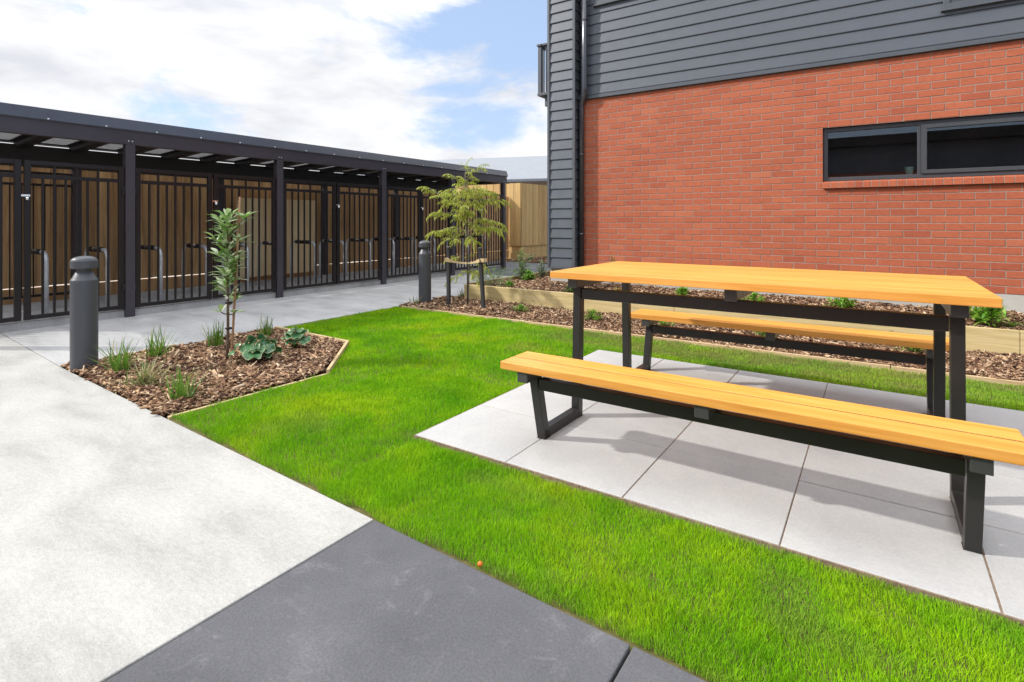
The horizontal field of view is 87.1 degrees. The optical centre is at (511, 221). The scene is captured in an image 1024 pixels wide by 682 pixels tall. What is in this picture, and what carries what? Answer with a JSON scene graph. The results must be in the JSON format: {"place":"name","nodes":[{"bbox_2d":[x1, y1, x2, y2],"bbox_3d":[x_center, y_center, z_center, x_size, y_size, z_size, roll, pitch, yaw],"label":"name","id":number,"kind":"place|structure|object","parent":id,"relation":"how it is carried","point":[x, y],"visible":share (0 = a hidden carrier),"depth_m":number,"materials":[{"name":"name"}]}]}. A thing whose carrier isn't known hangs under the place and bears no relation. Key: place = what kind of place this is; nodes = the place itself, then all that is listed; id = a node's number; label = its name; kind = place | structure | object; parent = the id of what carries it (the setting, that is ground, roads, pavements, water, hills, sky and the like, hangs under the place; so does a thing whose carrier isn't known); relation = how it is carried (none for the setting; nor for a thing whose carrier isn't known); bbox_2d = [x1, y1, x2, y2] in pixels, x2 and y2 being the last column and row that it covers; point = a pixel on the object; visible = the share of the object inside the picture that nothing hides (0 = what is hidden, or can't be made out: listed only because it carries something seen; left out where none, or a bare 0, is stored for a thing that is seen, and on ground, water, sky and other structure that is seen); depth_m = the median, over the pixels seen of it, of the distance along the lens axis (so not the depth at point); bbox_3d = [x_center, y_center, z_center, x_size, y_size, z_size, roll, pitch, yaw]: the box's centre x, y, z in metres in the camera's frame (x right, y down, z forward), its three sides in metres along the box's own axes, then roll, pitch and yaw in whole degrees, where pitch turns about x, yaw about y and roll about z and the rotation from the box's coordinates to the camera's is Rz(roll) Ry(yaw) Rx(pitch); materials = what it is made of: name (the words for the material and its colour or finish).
{"place":"outdoors","nodes":[
{"label":"outdoors","id":0,"kind":"place"},
{"bbox_2d":[0,333,372,681],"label":"concrete forecourt","id":1,"kind":"structure","parent":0,"point":[131,533],"depth_m":2.10,"materials":[{"name":"grey concrete"}]},
{"bbox_2d":[3,259,471,289],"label":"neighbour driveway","id":2,"kind":"structure","parent":0,"point":[165,276],"depth_m":11.63,"materials":[{"name":"concrete"}]},
{"bbox_2d":[1,273,510,368],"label":"concrete path","id":3,"kind":"structure","parent":0,"point":[51,344],"depth_m":6.60,"materials":[{"name":"grey concrete"}]},
{"bbox_2d":[0,0,546,170],"label":"sky","id":4,"kind":"structure","parent":0,"point":[416,79],"materials":[{"name":"blue"}]},
{"bbox_2d":[105,521,705,681],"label":"dark pavement","id":5,"kind":"structure","parent":0,"point":[374,601],"depth_m":1.55,"materials":[{"name":"concrete"}]},
{"bbox_2d":[408,250,544,262],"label":"ground","id":6,"kind":"structure","parent":0,"point":[490,260],"depth_m":17.89,"materials":[{"name":"soil"}]},
{"bbox_2d":[0,102,507,332],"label":"bike shelter","id":7,"kind":"object","parent":6,"relation":"on","point":[24,129],"visible":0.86,"depth_m":7.72,"materials":[{"name":"metal"}]},
{"bbox_2d":[21,248,48,313],"bbox_3d":[-5.698,0.717,6.449,0.814,0.777,0.112,0,0,34],"label":"bike rack","id":8,"kind":"object","parent":7,"relation":"on","point":[46,281],"visible":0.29,"depth_m":6.25,"materials":[{"name":"metal"}]},
{"bbox_2d":[84,246,106,306],"bbox_3d":[-5.360,0.717,6.950,0.814,0.777,0.112,0,0,34],"label":"bike rack","id":9,"kind":"object","parent":7,"relation":"on","point":[101,249],"visible":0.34,"depth_m":6.74,"materials":[{"name":"metal"}]},
{"bbox_2d":[141,245,162,300],"bbox_3d":[-5.021,0.717,7.452,0.814,0.777,0.112,0,0,34],"label":"bike rack","id":10,"kind":"object","parent":7,"relation":"on","point":[153,247],"visible":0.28,"depth_m":7.24,"materials":[{"name":"metal"}]},
{"bbox_2d":[179,243,206,295],"bbox_3d":[-4.683,0.717,7.954,0.814,0.777,0.112,0,0,34],"label":"bike rack","id":11,"kind":"object","parent":7,"relation":"on","point":[188,245],"visible":0.56,"depth_m":7.90,"materials":[{"name":"metal"}]},
{"bbox_2d":[222,242,248,290],"bbox_3d":[-4.345,0.717,8.455,0.814,0.777,0.112,0,0,34],"label":"bike rack","id":12,"kind":"object","parent":7,"relation":"on","point":[242,244],"visible":0.19,"depth_m":8.25,"materials":[{"name":"metal"}]},
{"bbox_2d":[255,241,270,286],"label":"bike rack","id":13,"kind":"object","parent":7,"relation":"on","point":[263,242],"visible":0.36,"depth_m":9.13,"materials":[{"name":"metal"}]},
{"bbox_2d":[236,198,314,277],"bbox_3d":[-4.444,0.292,10.272,0.033,1.435,1.660,0,0,34],"label":"timber panel","id":14,"kind":"object","parent":7,"relation":"attached to","point":[249,225],"visible":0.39,"depth_m":10.09,"materials":[{"name":"brown wood"}]},
{"bbox_2d":[289,240,314,283],"bbox_3d":[-3.668,0.717,9.458,0.814,0.777,0.112,0,0,34],"label":"bike rack","id":15,"kind":"object","parent":7,"relation":"on","point":[306,242],"visible":0.52,"depth_m":9.42,"materials":[{"name":"metal"}]},
{"bbox_2d":[318,239,345,279],"bbox_3d":[-3.330,0.717,9.960,0.814,0.777,0.112,0,0,34],"label":"bike rack","id":16,"kind":"object","parent":7,"relation":"on","point":[330,241],"visible":0.5,"depth_m":9.96,"materials":[{"name":"metal"}]},
{"bbox_2d":[345,238,371,277],"bbox_3d":[-2.991,0.717,10.461,0.814,0.777,0.112,0,0,34],"label":"bike rack","id":17,"kind":"object","parent":7,"relation":"on","point":[356,240],"visible":0.54,"depth_m":10.38,"materials":[{"name":"metal"}]},
{"bbox_2d":[367,237,394,274],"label":"bike rack","id":18,"kind":"object","parent":7,"relation":"on","point":[376,239],"visible":0.39,"depth_m":10.75,"materials":[{"name":"metal"}]},
{"bbox_2d":[389,237,415,272],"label":"bike rack","id":19,"kind":"object","parent":7,"relation":"on","point":[397,238],"visible":0.45,"depth_m":11.30,"materials":[{"name":"metal"}]},
{"bbox_2d":[409,236,435,270],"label":"bike rack","id":20,"kind":"object","parent":7,"relation":"on","point":[412,252],"visible":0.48,"depth_m":11.94,"materials":[{"name":"metal"}]},
{"bbox_2d":[446,235,468,252],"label":"bike rack","id":21,"kind":"object","parent":7,"relation":"on","point":[459,237],"visible":0.12,"depth_m":12.88,"materials":[{"name":"metal"}]},
{"bbox_2d":[462,234,485,264],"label":"bike rack","id":22,"kind":"object","parent":7,"relation":"on","point":[463,248],"visible":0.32,"depth_m":13.64,"materials":[{"name":"metal"}]},
{"bbox_2d":[0,165,508,304],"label":"paling fence","id":23,"kind":"object","parent":6,"relation":"on","point":[93,226],"visible":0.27,"depth_m":8.93,"materials":[{"name":"brown wood"}]},
{"bbox_2d":[167,326,348,418],"bbox_3d":[-1.946,1.227,4.741,0.891,0.120,2.771,0,0,-11],"label":"garden edging","id":24,"kind":"object","parent":6,"relation":"on","point":[337,357],"visible":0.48,"depth_m":4.38,"materials":[{"name":"beige wood"}]},
{"bbox_2d":[334,156,546,185],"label":"house","id":25,"kind":"structure","parent":6,"relation":"on","point":[529,169],"depth_m":30.09,"materials":[{"name":"metal"}]},
{"bbox_2d":[455,183,521,259],"bbox_3d":[-1.013,0.037,17.941,3.256,2.506,0.186,0,0,34],"label":"paling fence","id":26,"kind":"object","parent":6,"relation":"on","point":[514,192],"visible":0.27,"depth_m":17.12,"materials":[{"name":"brown wood"}]},
{"bbox_2d":[520,183,546,258],"bbox_3d":[4.646,0.037,23.557,0.182,2.506,15.745,0,0,34],"label":"paling fence","id":27,"kind":"object","parent":6,"relation":"on","point":[534,218],"visible":0.09,"depth_m":17.61,"materials":[{"name":"brown wood"}]},
{"bbox_2d":[401,306,1023,386],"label":"garden edging","id":28,"kind":"object","parent":6,"relation":"on","point":[977,378],"visible":0.27,"depth_m":4.85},
{"bbox_2d":[537,0,1023,312],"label":"brick building","id":29,"kind":"structure","parent":6,"relation":"on","point":[793,134],"depth_m":6.64,"materials":[{"name":"brick"}]},
{"bbox_2d":[592,0,622,7],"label":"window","id":30,"kind":"structure","parent":29,"relation":"in","point":[597,3],"depth_m":7.95,"materials":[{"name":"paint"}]},
{"bbox_2d":[822,112,1023,188],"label":"window","id":31,"kind":"structure","parent":29,"relation":"in","point":[1011,174],"depth_m":5.88,"materials":[{"name":"metal"}]},
{"bbox_2d":[940,0,1010,11],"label":"window","id":32,"kind":"structure","parent":29,"relation":"in","point":[948,5],"depth_m":5.65,"materials":[{"name":"paint"}]},
{"bbox_3d":[4.570,-0.482,6.150,0.500,0.026,0.292,0,0,34],"label":"window shelf","id":33,"kind":"object","parent":29,"relation":"attached to","visible":0},
{"bbox_2d":[905,167,913,174],"bbox_3d":[4.477,-0.554,6.069,0.088,0.115,0.088,0,0,34],"label":"flower pot","id":34,"kind":"object","parent":33,"relation":"on","point":[909,170],"visible":0.77,"depth_m":6.04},
{"bbox_2d":[474,262,550,275],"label":"asphalt path","id":35,"kind":"structure","parent":0,"point":[510,266],"depth_m":13.67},
{"bbox_2d":[72,257,1019,418],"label":"bed soil","id":36,"kind":"structure","parent":0,"point":[319,373],"depth_m":4.31,"materials":[{"name":"brown soil"}]},
{"bbox_2d":[104,355,182,394],"bbox_3d":[-2.721,1.149,3.934,0.569,0.352,0.568,0,0,34],"label":"grass tuft","id":37,"kind":"object","parent":36,"relation":"on","point":[145,378],"visible":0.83,"depth_m":3.92,"materials":[{"name":"green plant"}]},
{"bbox_2d":[60,328,344,416],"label":"bark mulch","id":38,"kind":"object","parent":36,"relation":"on","point":[292,363],"visible":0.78,"depth_m":4.24,"materials":[{"name":"brown wood"}]},
{"bbox_2d":[70,256,97,370],"bbox_3d":[-3.477,0.740,4.377,0.184,0.920,0.184,0,0,34],"label":"bollard light","id":39,"kind":"object","parent":38,"relation":"on","point":[83,310],"visible":1,"depth_m":4.31,"materials":[{"name":"paint"}]},
{"bbox_2d":[84,336,148,371],"bbox_3d":[-3.069,1.043,4.256,0.487,0.315,0.379,0,0,-33],"label":"grass tuft","id":40,"kind":"object","parent":38,"relation":"on","point":[118,363],"visible":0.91,"depth_m":4.24,"materials":[{"name":"green plant"}]},
{"bbox_2d":[133,324,181,357],"bbox_3d":[-3.065,1.048,4.699,0.389,0.338,0.444,0,0,-15],"label":"grass tuft","id":41,"kind":"object","parent":38,"relation":"on","point":[153,351],"visible":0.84,"depth_m":4.67,"materials":[{"name":"green plant"}]},
{"bbox_2d":[149,365,218,399],"bbox_3d":[-2.141,1.073,3.618,0.504,0.255,0.338,0,0,-4],"label":"grass tuft","id":42,"kind":"object","parent":38,"relation":"on","point":[180,388],"visible":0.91,"depth_m":3.61,"materials":[{"name":"green plant"}]},
{"bbox_2d":[199,320,224,346],"bbox_3d":[-2.861,1.053,5.155,0.312,0.294,0.212,0,0,-19],"label":"grass tuft","id":43,"kind":"object","parent":38,"relation":"on","point":[218,336],"visible":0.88,"depth_m":5.14,"materials":[{"name":"green plant"}]},
{"bbox_2d":[205,208,257,359],"bbox_3d":[-2.425,0.546,4.651,0.420,1.331,0.599,0,0,-29],"label":"sapling tree","id":44,"kind":"object","parent":38,"relation":"on","point":[228,270],"visible":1,"depth_m":4.57,"materials":[{"name":"green plant"}]},
{"bbox_2d":[228,333,282,359],"bbox_3d":[-2.156,1.075,4.574,0.325,0.254,0.429,0,0,34],"label":"leafy plant","id":45,"kind":"object","parent":38,"relation":"on","point":[263,346],"visible":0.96,"depth_m":4.55,"materials":[{"name":"green plant"}]},
{"bbox_2d":[256,315,273,336],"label":"grass tuft","id":46,"kind":"object","parent":38,"relation":"on","point":[268,328],"visible":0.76,"depth_m":5.51,"materials":[{"name":"green plant"}]},
{"bbox_2d":[281,326,310,346],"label":"leafy plant","id":47,"kind":"object","parent":38,"relation":"on","point":[297,336],"visible":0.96,"depth_m":5.03,"materials":[{"name":"green plant"}]},
{"bbox_2d":[230,197,240,357],"bbox_3d":[-2.376,0.540,4.627,0.107,1.501,0.015,0,0,12],"label":"plant stake","id":48,"kind":"object","parent":36,"relation":"on","point":[235,282],"visible":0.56,"depth_m":4.62,"materials":[{"name":"wood"}]},
{"bbox_2d":[446,246,450,304],"bbox_3d":[-0.893,0.822,7.586,0.050,0.936,0.045,0,0,34],"label":"tree stake","id":49,"kind":"object","parent":36,"relation":"on","point":[448,272],"visible":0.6,"depth_m":7.57,"materials":[{"name":"wood"}]},
{"bbox_2d":[444,258,486,263],"bbox_3d":[-0.644,0.546,7.427,0.663,0.092,0.108,0,0,32],"label":"tree tie","id":50,"kind":"object","parent":49,"relation":"attached to","point":[473,262],"visible":1,"depth_m":7.47,"materials":[{"name":"beige fabric"}]},
{"bbox_2d":[478,247,485,307],"bbox_3d":[-0.406,0.822,7.294,0.106,0.939,0.055,0,0,34],"label":"tree stake","id":51,"kind":"object","parent":36,"relation":"on","point":[481,277],"visible":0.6,"depth_m":7.28,"materials":[{"name":"wood"}]},
{"bbox_2d":[463,266,516,286],"bbox_3d":[-0.299,0.866,8.436,0.766,0.447,0.911,0,0,16],"label":"feathery shrub","id":52,"kind":"object","parent":36,"relation":"on","point":[494,281],"visible":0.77,"depth_m":8.40,"materials":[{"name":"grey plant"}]},
{"bbox_2d":[506,256,546,262],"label":"bark mulch","id":53,"kind":"object","parent":36,"relation":"on","point":[537,260],"visible":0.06,"depth_m":16.09,"materials":[{"name":"brown wood"}]},
{"bbox_2d":[398,295,1023,381],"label":"bark mulch","id":54,"kind":"object","parent":36,"relation":"on","point":[984,363],"visible":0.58,"depth_m":5.71,"materials":[{"name":"brown wood"}]},
{"bbox_2d":[403,297,420,303],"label":"grass tuft","id":55,"kind":"object","parent":54,"relation":"on","point":[418,300],"visible":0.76,"depth_m":7.70,"materials":[{"name":"green plant"}]},
{"bbox_2d":[419,240,430,301],"bbox_3d":[-1.283,0.740,7.934,0.184,0.920,0.184,0,0,34],"label":"bollard light","id":56,"kind":"object","parent":54,"relation":"on","point":[424,273],"visible":0.95,"depth_m":7.86,"materials":[{"name":"paint"}]},
{"bbox_2d":[455,287,463,297],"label":"grass tuft","id":57,"kind":"object","parent":54,"relation":"on","point":[462,293],"visible":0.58,"depth_m":8.38,"materials":[{"name":"green plant"}]},
{"bbox_2d":[417,157,511,303],"bbox_3d":[-0.618,0.139,7.676,1.329,2.145,0.968,0,0,-26],"label":"staked tree","id":58,"kind":"object","parent":54,"relation":"on","point":[466,194],"visible":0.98,"depth_m":7.63,"materials":[{"name":"green plant"}]},
{"bbox_2d":[513,304,529,311],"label":"shrub","id":59,"kind":"object","parent":54,"relation":"on","point":[521,308],"visible":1,"depth_m":7.07,"materials":[{"name":"green plant"}]},
{"bbox_2d":[584,308,601,319],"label":"shrub","id":60,"kind":"object","parent":54,"relation":"on","point":[593,312],"visible":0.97,"depth_m":6.53,"materials":[{"name":"green plant"}]},
{"bbox_2d":[657,321,674,325],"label":"shrub","id":61,"kind":"object","parent":54,"relation":"on","point":[662,323],"visible":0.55,"depth_m":6.07,"materials":[{"name":"green plant"}]},
{"bbox_2d":[752,331,764,336],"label":"shrub","id":62,"kind":"object","parent":54,"relation":"on","point":[758,333],"visible":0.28,"depth_m":5.50,"materials":[{"name":"green plant"}]},
{"bbox_2d":[894,346,923,351],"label":"shrub","id":63,"kind":"object","parent":54,"relation":"on","point":[916,349],"visible":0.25,"depth_m":4.84,"materials":[{"name":"green plant"}]},
{"bbox_2d":[464,270,1023,354],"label":"raised bed","id":64,"kind":"object","parent":36,"relation":"on","point":[998,340],"visible":0.32,"depth_m":6.15,"materials":[{"name":"beige wood"}]},
{"bbox_2d":[485,275,1023,329],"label":"bark mulch","id":65,"kind":"object","parent":36,"relation":"on","point":[545,283],"visible":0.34,"depth_m":6.46,"materials":[{"name":"brown wood"}]},
{"bbox_2d":[503,280,515,286],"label":"shrub","id":66,"kind":"object","parent":65,"relation":"on","point":[509,283],"visible":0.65,"depth_m":8.18,"materials":[{"name":"green plant"}]},
{"bbox_2d":[512,248,532,279],"bbox_3d":[0.174,0.761,9.352,0.406,0.622,0.464,0,0,9],"label":"feathery shrub","id":67,"kind":"object","parent":65,"relation":"on","point":[521,264],"visible":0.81,"depth_m":9.32,"materials":[{"name":"green plant"}]},
{"bbox_2d":[522,269,536,279],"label":"shrub","id":68,"kind":"object","parent":65,"relation":"on","point":[529,275],"visible":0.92,"depth_m":8.71,"materials":[{"name":"green plant"}]},
{"bbox_2d":[535,259,548,277],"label":"shrub","id":69,"kind":"object","parent":65,"relation":"on","point":[541,271],"visible":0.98,"depth_m":8.99,"materials":[{"name":"green plant"}]},
{"bbox_2d":[562,285,572,291],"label":"shrub","id":70,"kind":"object","parent":65,"relation":"on","point":[569,290],"visible":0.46,"depth_m":7.43,"materials":[{"name":"green plant"}]},
{"bbox_2d":[674,287,688,294],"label":"shrub","id":71,"kind":"object","parent":65,"relation":"on","point":[684,290],"visible":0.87,"depth_m":6.92,"materials":[{"name":"green plant"}]},
{"bbox_2d":[740,292,764,300],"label":"shrub","id":72,"kind":"object","parent":65,"relation":"on","point":[754,295],"visible":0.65,"depth_m":6.34,"materials":[{"name":"green plant"}]},
{"bbox_2d":[823,297,859,307],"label":"shrub","id":73,"kind":"object","parent":65,"relation":"on","point":[846,302],"visible":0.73,"depth_m":5.92,"materials":[{"name":"green plant"}]},
{"bbox_2d":[969,300,1023,326],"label":"shrub","id":74,"kind":"object","parent":65,"relation":"on","point":[985,315],"visible":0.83,"depth_m":5.01,"materials":[{"name":"green plant"}]},
{"bbox_2d":[168,305,1023,681],"bbox_3d":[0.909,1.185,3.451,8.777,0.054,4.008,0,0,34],"label":"grass","id":75,"kind":"structure","parent":0,"point":[376,487],"depth_m":2.18,"materials":[{"name":"green plant"}]},
{"bbox_2d":[414,350,1023,627],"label":"patio","id":76,"kind":"structure","parent":0,"point":[741,482],"depth_m":2.47,"materials":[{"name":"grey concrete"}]},
{"bbox_2d":[500,261,1023,554],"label":"picnic table","id":77,"kind":"object","parent":76,"relation":"on","point":[976,451],"visible":1,"depth_m":2.52,"materials":[{"name":"wood"}]}
]}

